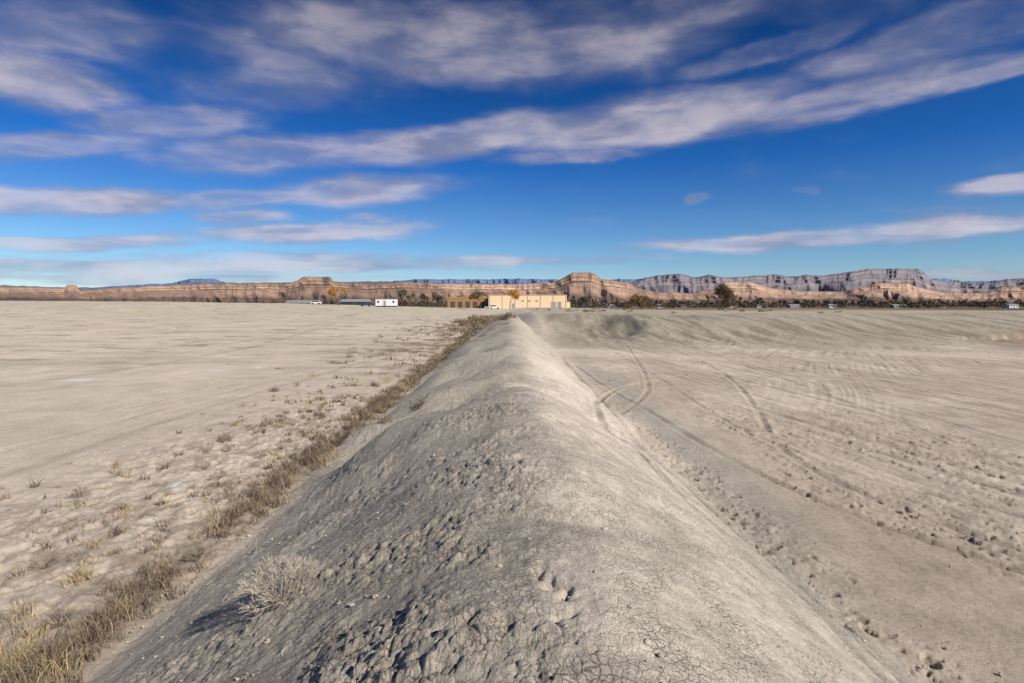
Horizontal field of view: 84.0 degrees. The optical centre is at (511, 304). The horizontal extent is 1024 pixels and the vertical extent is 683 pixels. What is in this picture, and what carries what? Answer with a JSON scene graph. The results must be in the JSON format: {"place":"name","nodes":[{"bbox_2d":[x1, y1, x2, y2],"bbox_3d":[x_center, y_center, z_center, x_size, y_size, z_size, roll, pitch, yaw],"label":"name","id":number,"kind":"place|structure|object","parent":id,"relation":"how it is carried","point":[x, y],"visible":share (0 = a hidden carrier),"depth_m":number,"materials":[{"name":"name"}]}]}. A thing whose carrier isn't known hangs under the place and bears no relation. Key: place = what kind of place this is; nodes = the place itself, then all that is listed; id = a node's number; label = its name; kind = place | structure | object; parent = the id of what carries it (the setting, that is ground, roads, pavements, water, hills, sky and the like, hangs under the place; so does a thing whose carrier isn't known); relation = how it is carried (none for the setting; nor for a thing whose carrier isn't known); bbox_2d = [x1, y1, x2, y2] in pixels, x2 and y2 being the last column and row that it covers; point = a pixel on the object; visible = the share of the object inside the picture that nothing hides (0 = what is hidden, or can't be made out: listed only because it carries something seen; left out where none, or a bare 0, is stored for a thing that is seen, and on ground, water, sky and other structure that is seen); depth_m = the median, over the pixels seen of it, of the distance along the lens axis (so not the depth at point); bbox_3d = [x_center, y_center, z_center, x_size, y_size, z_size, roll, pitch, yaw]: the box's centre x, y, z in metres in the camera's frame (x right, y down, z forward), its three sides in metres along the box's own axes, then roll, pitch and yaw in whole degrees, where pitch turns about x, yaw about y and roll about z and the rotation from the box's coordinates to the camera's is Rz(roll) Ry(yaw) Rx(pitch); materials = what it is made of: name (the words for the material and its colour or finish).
{"place":"outdoors","nodes":[
{"label":"outdoors","id":0,"kind":"place"},
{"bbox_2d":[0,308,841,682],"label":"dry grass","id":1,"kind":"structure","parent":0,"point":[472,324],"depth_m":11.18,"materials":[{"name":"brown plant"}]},
{"bbox_2d":[447,297,487,297],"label":"roof","id":2,"kind":"structure","parent":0,"point":[465,297],"depth_m":247.80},
{"bbox_2d":[0,301,1023,682],"bbox_3d":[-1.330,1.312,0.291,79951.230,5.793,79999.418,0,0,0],"label":"ground terrain","id":3,"kind":"structure","parent":0,"point":[706,593],"depth_m":10.09,"materials":[{"name":"soil"}]},
{"bbox_2d":[27,549,59,567],"bbox_3d":[-7.069,3.870,8.599,0.406,0.230,0.509,0,0,0],"label":"dry shrub","id":4,"kind":"object","parent":3,"relation":"on","point":[47,562],"visible":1,"depth_m":8.56,"materials":[{"name":"plant"}]},
{"bbox_2d":[38,606,79,629],"bbox_3d":[-5.613,3.872,7.020,0.368,0.226,0.427,0,0,0],"label":"dry shrub","id":5,"kind":"object","parent":3,"relation":"on","point":[54,612],"visible":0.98,"depth_m":7.05,"materials":[{"name":"brown plant"}]},
{"bbox_2d":[72,485,92,495],"bbox_3d":[-8.928,3.876,11.813,0.372,0.219,0.394,0,0,-43],"label":"dry shrub","id":6,"kind":"object","parent":3,"relation":"on","point":[79,490],"visible":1,"depth_m":11.82,"materials":[{"name":"beige plant"}]},
{"bbox_2d":[134,559,164,574],"bbox_3d":[-5.333,3.871,8.376,0.384,0.228,0.351,0,0,0],"label":"dry shrub","id":7,"kind":"object","parent":3,"relation":"on","point":[143,569],"visible":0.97,"depth_m":8.36,"materials":[{"name":"brown plant"}]},
{"bbox_2d":[150,519,174,531],"bbox_3d":[-6.077,3.875,9.977,0.353,0.234,0.378,0,0,0],"label":"dry shrub","id":8,"kind":"object","parent":3,"relation":"on","point":[164,522],"visible":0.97,"depth_m":9.94,"materials":[{"name":"plant"}]},
{"bbox_2d":[182,545,211,561],"bbox_3d":[-4.897,3.863,8.823,0.340,0.244,0.366,0,0,18],"label":"dry shrub","id":9,"kind":"object","parent":3,"relation":"on","point":[202,551],"visible":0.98,"depth_m":8.85,"materials":[{"name":"plant"}]},
{"bbox_2d":[194,460,210,469],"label":"dry shrub","id":10,"kind":"object","parent":3,"relation":"on","point":[205,464],"visible":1,"depth_m":13.62,"materials":[{"name":"beige plant"}]},
{"bbox_2d":[208,470,227,479],"bbox_3d":[-6.637,3.869,12.871,0.272,0.232,0.384,0,0,42],"label":"dry shrub","id":11,"kind":"object","parent":3,"relation":"on","point":[222,472],"visible":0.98,"depth_m":12.88,"materials":[{"name":"beige plant"}]},
{"bbox_2d":[222,443,234,450],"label":"dry shrub","id":12,"kind":"object","parent":3,"relation":"on","point":[228,448],"visible":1,"depth_m":15.45,"materials":[{"name":"beige plant"}]},
{"bbox_2d":[231,551,322,618],"bbox_3d":[-2.112,2.508,5.107,0.844,0.412,0.837,0,0,0],"label":"sagebrush","id":13,"kind":"object","parent":3,"relation":"on","point":[276,598],"visible":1,"depth_m":5.12,"materials":[{"name":"beige plant"}]},
{"bbox_2d":[285,300,320,303],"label":"long shed","id":14,"kind":"structure","parent":3,"relation":"on","point":[300,301],"depth_m":328.15,"materials":[{"name":"grey metal"}]},
{"bbox_2d":[326,287,348,305],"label":"autumn cottonwood tree","id":15,"kind":"object","parent":3,"relation":"on","point":[331,291],"visible":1,"depth_m":232.30,"materials":[{"name":"plant"}]},
{"bbox_2d":[340,299,370,304],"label":"long shed","id":16,"kind":"structure","parent":3,"relation":"on","point":[351,301],"depth_m":296.61,"materials":[{"name":"grey metal"}]},
{"bbox_2d":[375,299,397,306],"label":"white site trailer","id":17,"kind":"object","parent":3,"relation":"on","point":[386,302],"visible":0.93,"depth_m":223.60,"materials":[{"name":"paint"}]},
{"bbox_2d":[396,289,406,306],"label":"elm tree","id":18,"kind":"object","parent":3,"relation":"on","point":[404,292],"visible":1,"depth_m":267.85,"materials":[{"name":"green plant"}]},
{"bbox_2d":[406,293,414,306],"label":"elm tree","id":19,"kind":"object","parent":3,"relation":"on","point":[408,295],"visible":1,"depth_m":269.17,"materials":[{"name":"plant"}]},
{"bbox_2d":[419,294,427,303],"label":"elm tree","id":20,"kind":"object","parent":3,"relation":"on","point":[422,296],"visible":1,"depth_m":267.08,"materials":[{"name":"green plant"}]},
{"bbox_2d":[431,292,435,306],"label":"elm tree","id":21,"kind":"object","parent":3,"relation":"on","point":[433,295],"visible":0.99,"depth_m":268.48,"materials":[{"name":"green plant"}]},
{"bbox_2d":[435,295,442,302],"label":"elm tree","id":22,"kind":"object","parent":3,"relation":"on","point":[438,298],"visible":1,"depth_m":267.06,"materials":[{"name":"green plant"}]},
{"bbox_2d":[447,298,487,307],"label":"walls","id":23,"kind":"structure","parent":3,"relation":"on","point":[462,300],"depth_m":248.00,"materials":[{"name":"beige paint"}]},
{"bbox_2d":[450,302,454,307],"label":"bay door","id":24,"kind":"structure","parent":23,"relation":"attached to","point":[452,304],"depth_m":247.95,"materials":[{"name":"brown wood"}]},
{"bbox_2d":[465,302,469,307],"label":"bay door","id":25,"kind":"structure","parent":23,"relation":"attached to","point":[467,304],"depth_m":247.95,"materials":[{"name":"brown wood"}]},
{"bbox_2d":[468,290,486,308],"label":"brown tree","id":26,"kind":"object","parent":3,"relation":"on","point":[475,295],"visible":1,"depth_m":212.22,"materials":[{"name":"brown plant"}]},
{"bbox_2d":[506,288,520,308],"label":"autumn cottonwood tree","id":27,"kind":"object","parent":3,"relation":"on","point":[514,293],"visible":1,"depth_m":221.49,"materials":[{"name":"orange plant"}]},
{"bbox_2d":[7,346,1021,682],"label":"clay clods","id":28,"kind":"object","parent":3,"relation":"on","point":[363,674],"visible":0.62,"depth_m":6.98,"materials":[{"name":"beige soil"}]},
{"bbox_2d":[484,295,570,308],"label":"tan warehouse","id":29,"kind":"structure","parent":3,"relation":"on","point":[530,301],"depth_m":240.00,"materials":[{"name":"paint"}]},
{"bbox_2d":[576,296,588,306],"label":"juniper tree","id":30,"kind":"object","parent":3,"relation":"on","point":[584,299],"visible":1,"depth_m":259.56,"materials":[{"name":"green plant"}]},
{"bbox_2d":[227,297,1023,307],"bbox_3d":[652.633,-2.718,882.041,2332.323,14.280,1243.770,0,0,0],"label":"distant tree line","id":31,"kind":"object","parent":3,"relation":"on","point":[810,304],"visible":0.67,"depth_m":632.92,"materials":[{"name":"plant"}]},
{"bbox_2d":[626,292,652,309],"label":"bare cottonwood tree","id":32,"kind":"object","parent":3,"relation":"on","point":[636,299],"visible":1,"depth_m":215.32,"materials":[{"name":"brown plant"}]},
{"bbox_2d":[713,283,738,310],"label":"bare cottonwood tree","id":33,"kind":"object","parent":3,"relation":"on","point":[725,292],"visible":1,"depth_m":233.54,"materials":[{"name":"plant"}]},
{"bbox_2d":[1004,305,1018,307],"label":"walls","id":34,"kind":"structure","parent":3,"relation":"on","point":[1008,306],"depth_m":596.06,"materials":[{"name":"white paint"}]},
{"bbox_2d":[0,272,1023,304],"bbox_3d":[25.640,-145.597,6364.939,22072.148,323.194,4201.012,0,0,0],"label":"sandstone cliffs","id":35,"kind":"structure","parent":0,"point":[576,285],"depth_m":5123.61,"materials":[{"name":"brown stone"}]},
{"bbox_2d":[0,268,1023,293],"bbox_3d":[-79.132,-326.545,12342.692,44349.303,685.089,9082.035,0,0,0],"label":"mesa cliffs","id":36,"kind":"structure","parent":0,"point":[839,282],"depth_m":9974.48,"materials":[{"name":"grey stone"}]},
{"bbox_2d":[0,0,1023,287],"label":"sky","id":37,"kind":"structure","parent":0,"point":[142,142],"materials":[{"name":"blue"}]},
{"bbox_2d":[78,276,1000,287],"bbox_3d":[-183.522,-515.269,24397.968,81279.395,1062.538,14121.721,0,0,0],"label":"distant plateau hills","id":38,"kind":"structure","parent":0,"point":[504,281],"depth_m":21280.71,"materials":[{"name":"stone"}]}
]}

